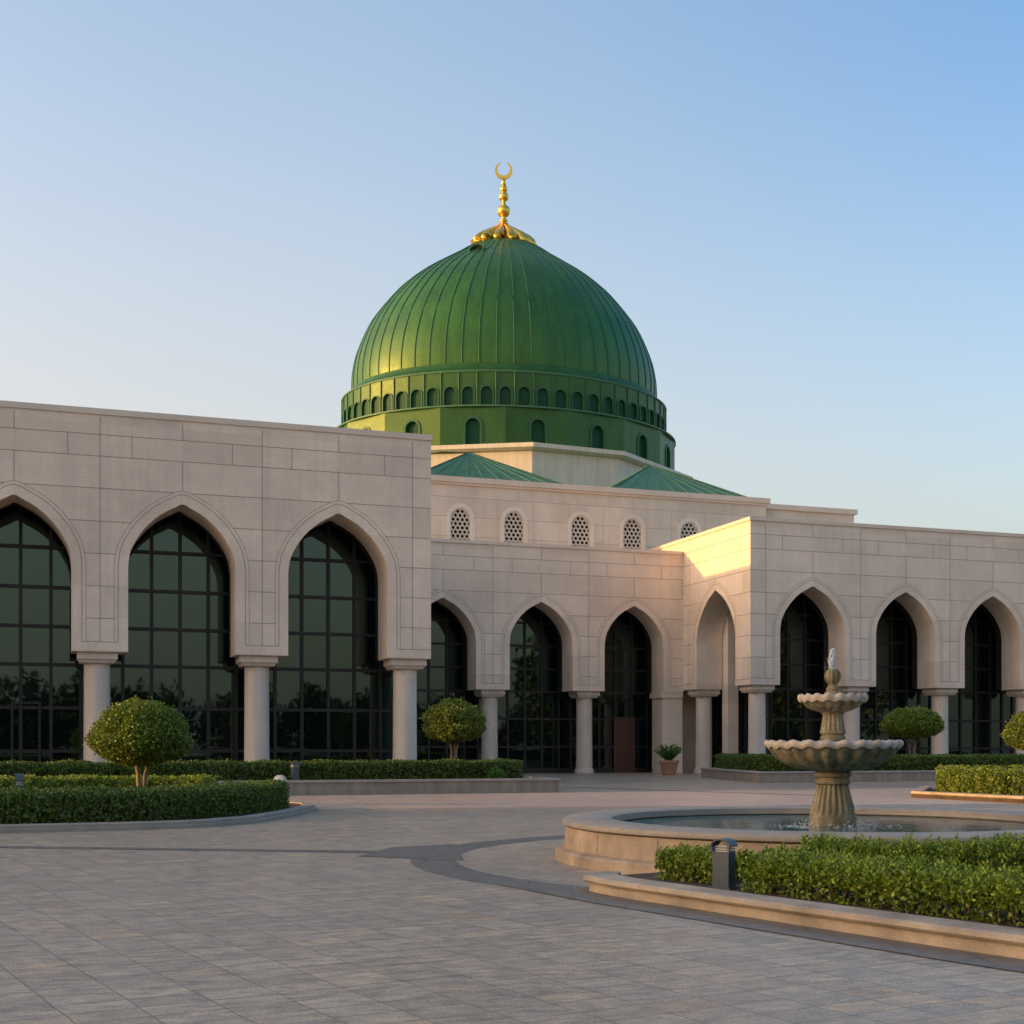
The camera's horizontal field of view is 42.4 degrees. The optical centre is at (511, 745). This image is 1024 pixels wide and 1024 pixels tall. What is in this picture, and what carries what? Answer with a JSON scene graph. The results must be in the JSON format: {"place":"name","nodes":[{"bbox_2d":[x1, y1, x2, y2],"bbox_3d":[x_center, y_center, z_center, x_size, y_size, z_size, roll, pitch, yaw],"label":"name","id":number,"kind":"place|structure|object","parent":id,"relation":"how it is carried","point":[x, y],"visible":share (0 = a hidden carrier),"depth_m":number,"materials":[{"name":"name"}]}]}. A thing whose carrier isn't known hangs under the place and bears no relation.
{"place":"outdoors","nodes":[
{"label":"outdoors","id":0,"kind":"place"},
{"bbox_2d":[0,772,1023,1023],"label":"plaza paving","id":1,"kind":"structure","parent":0,"point":[140,936],"depth_m":10.97,"materials":[{"name":"grey stone"}]},
{"bbox_2d":[0,801,316,832],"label":"raised bed","id":2,"kind":"object","parent":1,"relation":"on","point":[295,808],"visible":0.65,"depth_m":26.38,"materials":[{"name":"grey stone"}]},
{"bbox_2d":[15,774,23,791],"bbox_3d":[-10.348,1.055,27.740,0.187,0.950,0.211,0,0,-19],"label":"bollard lamp","id":3,"kind":"object","parent":2,"relation":"on","point":[19,780],"visible":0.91,"depth_m":27.67,"materials":[{"name":"grey metal"}]},
{"bbox_2d":[0,773,219,792],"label":"hedge","id":4,"kind":"object","parent":2,"relation":"on","point":[80,780],"visible":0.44,"depth_m":35.64,"materials":[{"name":"green plant"}]},
{"bbox_2d":[81,694,195,787],"bbox_3d":[-9.036,0.147,32.020,2.644,2.774,2.536,0,0,29],"label":"round tree","id":5,"kind":"object","parent":2,"relation":"on","point":[135,732],"visible":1,"depth_m":31.38,"materials":[{"name":"green plant"}]},
{"bbox_2d":[0,778,289,823],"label":"hedge","id":6,"kind":"object","parent":2,"relation":"on","point":[185,800],"visible":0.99,"depth_m":26.80,"materials":[{"name":"green plant"}]},
{"bbox_2d":[67,776,560,794],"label":"planter wall","id":7,"kind":"structure","parent":1,"relation":"on","point":[524,784],"depth_m":45.51,"materials":[{"name":"stone"}]},
{"bbox_2d":[0,758,523,781],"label":"hedge","id":8,"kind":"object","parent":7,"relation":"on","point":[320,769],"visible":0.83,"depth_m":45.07,"materials":[{"name":"green plant"}]},
{"bbox_2d":[273,775,286,779],"bbox_3d":[-7.816,1.080,44.491,0.480,0.200,0.456,0,0,-19],"label":"garden rock","id":9,"kind":"object","parent":7,"relation":"on","point":[280,777],"visible":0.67,"depth_m":44.36,"materials":[{"name":"stone"}]},
{"bbox_2d":[289,762,299,779],"bbox_3d":[-7.355,0.860,44.687,0.286,0.620,0.322,0,0,-29],"label":"bollard lamp","id":10,"kind":"object","parent":7,"relation":"on","point":[294,770],"visible":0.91,"depth_m":44.60,"materials":[{"name":"grey metal"}]},
{"bbox_2d":[419,696,489,759],"bbox_3d":[-2.141,-0.328,48.648,2.600,3.022,2.619,0,0,-19],"label":"round tree","id":11,"kind":"object","parent":7,"relation":"on","point":[455,720],"visible":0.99,"depth_m":48.00,"materials":[{"name":"green plant"}]},
{"bbox_2d":[487,767,506,778],"bbox_3d":[-0.556,0.980,47.187,0.763,0.484,0.665,0,0,-19],"label":"shrub","id":12,"kind":"object","parent":7,"relation":"on","point":[498,772],"visible":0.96,"depth_m":47.06,"materials":[{"name":"green plant"}]},
{"bbox_2d":[410,835,595,892],"bbox_3d":[4.721,1.647,19.434,12.400,0.001,12.400,0,0,-19],"label":"paving ring","id":13,"kind":"object","parent":1,"relation":"on","point":[449,868],"visible":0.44,"depth_m":17.46,"materials":[{"name":"grey stone"}]},
{"bbox_2d":[0,162,1023,776],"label":"mosque","id":14,"kind":"structure","parent":1,"relation":"on","point":[516,526],"depth_m":76.66,"materials":[{"name":"stone"}]},
{"bbox_2d":[0,505,83,763],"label":"arched window","id":15,"kind":"structure","parent":14,"relation":"in","point":[42,683],"depth_m":50.93,"materials":[{"name":"black glass"}]},
{"bbox_2d":[110,514,243,762],"bbox_3d":[-13.404,-4.150,52.645,5.970,11.600,0.150,0,0,-19],"label":"arched window","id":16,"kind":"structure","parent":14,"relation":"in","point":[177,655],"depth_m":52.79,"materials":[{"name":"black glass"}]},
{"bbox_2d":[269,523,392,773],"bbox_3d":[-7.766,-4.150,54.609,5.970,11.600,0.150,0,0,-19],"label":"arched window","id":17,"kind":"structure","parent":14,"relation":"in","point":[330,698],"depth_m":54.70,"materials":[{"name":"black glass"}]},
{"bbox_2d":[417,602,477,772],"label":"arched window","id":18,"kind":"structure","parent":14,"relation":"in","point":[443,677],"depth_m":78.65,"materials":[{"name":"black glass"}]},
{"bbox_2d":[447,503,474,539],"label":"lattice window","id":19,"kind":"structure","parent":14,"relation":"in","point":[460,525],"depth_m":81.62,"materials":[{"name":"stone"}]},
{"bbox_2d":[500,507,527,542],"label":"lattice window","id":20,"kind":"structure","parent":14,"relation":"in","point":[513,524],"depth_m":82.76,"materials":[{"name":"stone"}]},
{"bbox_2d":[478,607,570,772],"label":"arched window","id":21,"kind":"structure","parent":14,"relation":"in","point":[534,718],"depth_m":80.59,"materials":[{"name":"black glass"}]},
{"bbox_2d":[568,511,593,546],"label":"lattice window","id":22,"kind":"structure","parent":14,"relation":"in","point":[579,525],"depth_m":84.25,"materials":[{"name":"stone"}]},
{"bbox_2d":[571,612,651,772],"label":"arched window","id":23,"kind":"structure","parent":14,"relation":"in","point":[622,713],"depth_m":82.44,"materials":[{"name":"black glass"}]},
{"bbox_2d":[620,514,645,548],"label":"lattice window","id":24,"kind":"structure","parent":14,"relation":"in","point":[632,532],"depth_m":85.43,"materials":[{"name":"stone"}]},
{"bbox_2d":[677,518,701,539],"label":"lattice window","id":25,"kind":"structure","parent":14,"relation":"in","point":[687,527],"depth_m":86.69,"materials":[{"name":"stone"}]},
{"bbox_2d":[712,686,769,766],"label":"arched window","id":26,"kind":"structure","parent":14,"relation":"in","point":[742,697],"depth_m":80.04,"materials":[{"name":"black glass"}]},
{"bbox_2d":[770,595,826,754],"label":"arched window","id":27,"kind":"structure","parent":14,"relation":"in","point":[801,629],"depth_m":77.24,"materials":[{"name":"black glass"}]},
{"bbox_2d":[860,602,919,755],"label":"arched window","id":28,"kind":"structure","parent":14,"relation":"in","point":[893,689],"depth_m":79.28,"materials":[{"name":"black glass"}]},
{"bbox_2d":[920,607,1002,763],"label":"arched window","id":29,"kind":"structure","parent":14,"relation":"in","point":[975,713],"depth_m":81.34,"materials":[{"name":"black glass"}]},
{"bbox_2d":[1003,690,1015,754],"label":"arched window","id":30,"kind":"structure","parent":14,"relation":"in","point":[1009,703],"depth_m":82.16,"materials":[{"name":"black glass"}]},
{"bbox_2d":[0,844,1023,971],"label":"paving band","id":31,"kind":"object","parent":1,"relation":"on","point":[450,851],"visible":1,"depth_m":12.71,"materials":[{"name":"grey stone"}]},
{"bbox_2d":[653,743,681,774],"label":"potted plant","id":32,"kind":"object","parent":1,"relation":"on","point":[668,764],"visible":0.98,"depth_m":74.26,"materials":[{"name":"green plant"}]},
{"bbox_2d":[580,787,813,795],"bbox_3d":[6.152,1.642,48.469,0.350,0.001,12.349,0,0,-41],"label":"paving band","id":33,"kind":"object","parent":1,"relation":"on","point":[696,791],"visible":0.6,"depth_m":47.64,"materials":[{"name":"grey stone"}]},
{"bbox_2d":[556,669,1023,873],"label":"fountain","id":34,"kind":"object","parent":1,"relation":"on","point":[614,840],"visible":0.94,"depth_m":18.77,"materials":[{"name":"stone"}]},
{"bbox_2d":[626,814,1023,831],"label":"water","id":35,"kind":"structure","parent":34,"relation":"in","point":[897,823],"depth_m":20.01,"materials":[{"name":"grey liquid"}]},
{"bbox_2d":[774,817,892,827],"bbox_3d":[4.755,1.114,19.360,2.132,0.119,1.505,0,0,-19],"label":"water splash","id":36,"kind":"object","parent":35,"relation":"on","point":[803,826],"visible":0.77,"depth_m":19.17,"materials":[{"name":"white liquid"}]},
{"bbox_2d":[583,871,1023,958],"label":"raised bed","id":37,"kind":"object","parent":1,"relation":"on","point":[1003,938],"visible":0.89,"depth_m":12.08,"materials":[{"name":"stone"}]},
{"bbox_2d":[654,840,749,883],"bbox_3d":[2.128,1.303,14.989,0.686,0.475,1.047,0,0,-34],"label":"hedge","id":38,"kind":"object","parent":37,"relation":"on","point":[687,861],"visible":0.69,"depth_m":14.86,"materials":[{"name":"green plant"}]},
{"bbox_2d":[709,838,737,889],"bbox_3d":[2.272,1.260,14.154,0.236,0.540,0.209,0,0,36],"label":"bollard lamp","id":39,"kind":"object","parent":37,"relation":"on","point":[723,866],"visible":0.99,"depth_m":14.10,"materials":[{"name":"grey metal"}]},
{"bbox_2d":[736,842,1023,925],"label":"hedge","id":40,"kind":"object","parent":37,"relation":"on","point":[923,881],"visible":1,"depth_m":12.35,"materials":[{"name":"green plant"}]},
{"bbox_2d":[799,829,1023,873],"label":"hedge","id":41,"kind":"object","parent":37,"relation":"on","point":[996,852],"visible":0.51,"depth_m":14.61,"materials":[{"name":"green plant"}]},
{"bbox_2d":[700,767,935,782],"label":"planter wall","id":42,"kind":"structure","parent":1,"relation":"on","point":[755,776],"depth_m":60.97,"materials":[{"name":"stone"}]},
{"bbox_2d":[714,752,1023,770],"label":"hedge","id":43,"kind":"object","parent":42,"relation":"on","point":[769,762],"visible":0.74,"depth_m":63.23,"materials":[{"name":"green plant"}]},
{"bbox_2d":[878,705,945,753],"bbox_3d":[19.719,-0.431,65.065,3.275,3.230,3.304,0,0,-19],"label":"round tree","id":44,"kind":"object","parent":42,"relation":"on","point":[916,723],"visible":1,"depth_m":64.23,"materials":[{"name":"green plant"}]},
{"bbox_2d":[0,0,1023,533],"label":"sky","id":45,"kind":"structure","parent":0,"point":[807,216],"materials":[{"name":"blue"}]},
{"bbox_2d":[289,788,1022,808],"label":"pink paving","id":46,"kind":"structure","parent":0,"point":[894,796],"depth_m":40.61,"materials":[{"name":"stone"}]},
{"bbox_2d":[911,786,1023,803],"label":"raised bed","id":47,"kind":"object","parent":46,"relation":"on","point":[925,792],"visible":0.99,"depth_m":39.94,"materials":[{"name":"stone"}]},
{"bbox_2d":[934,764,1023,795],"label":"hedge","id":48,"kind":"object","parent":47,"relation":"on","point":[966,779],"visible":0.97,"depth_m":40.63,"materials":[{"name":"green plant"}]},
{"bbox_2d":[1000,710,1023,749],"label":"round tree","id":49,"kind":"object","parent":47,"relation":"on","point":[1013,736],"visible":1,"depth_m":44.31,"materials":[{"name":"green plant"}]}
]}

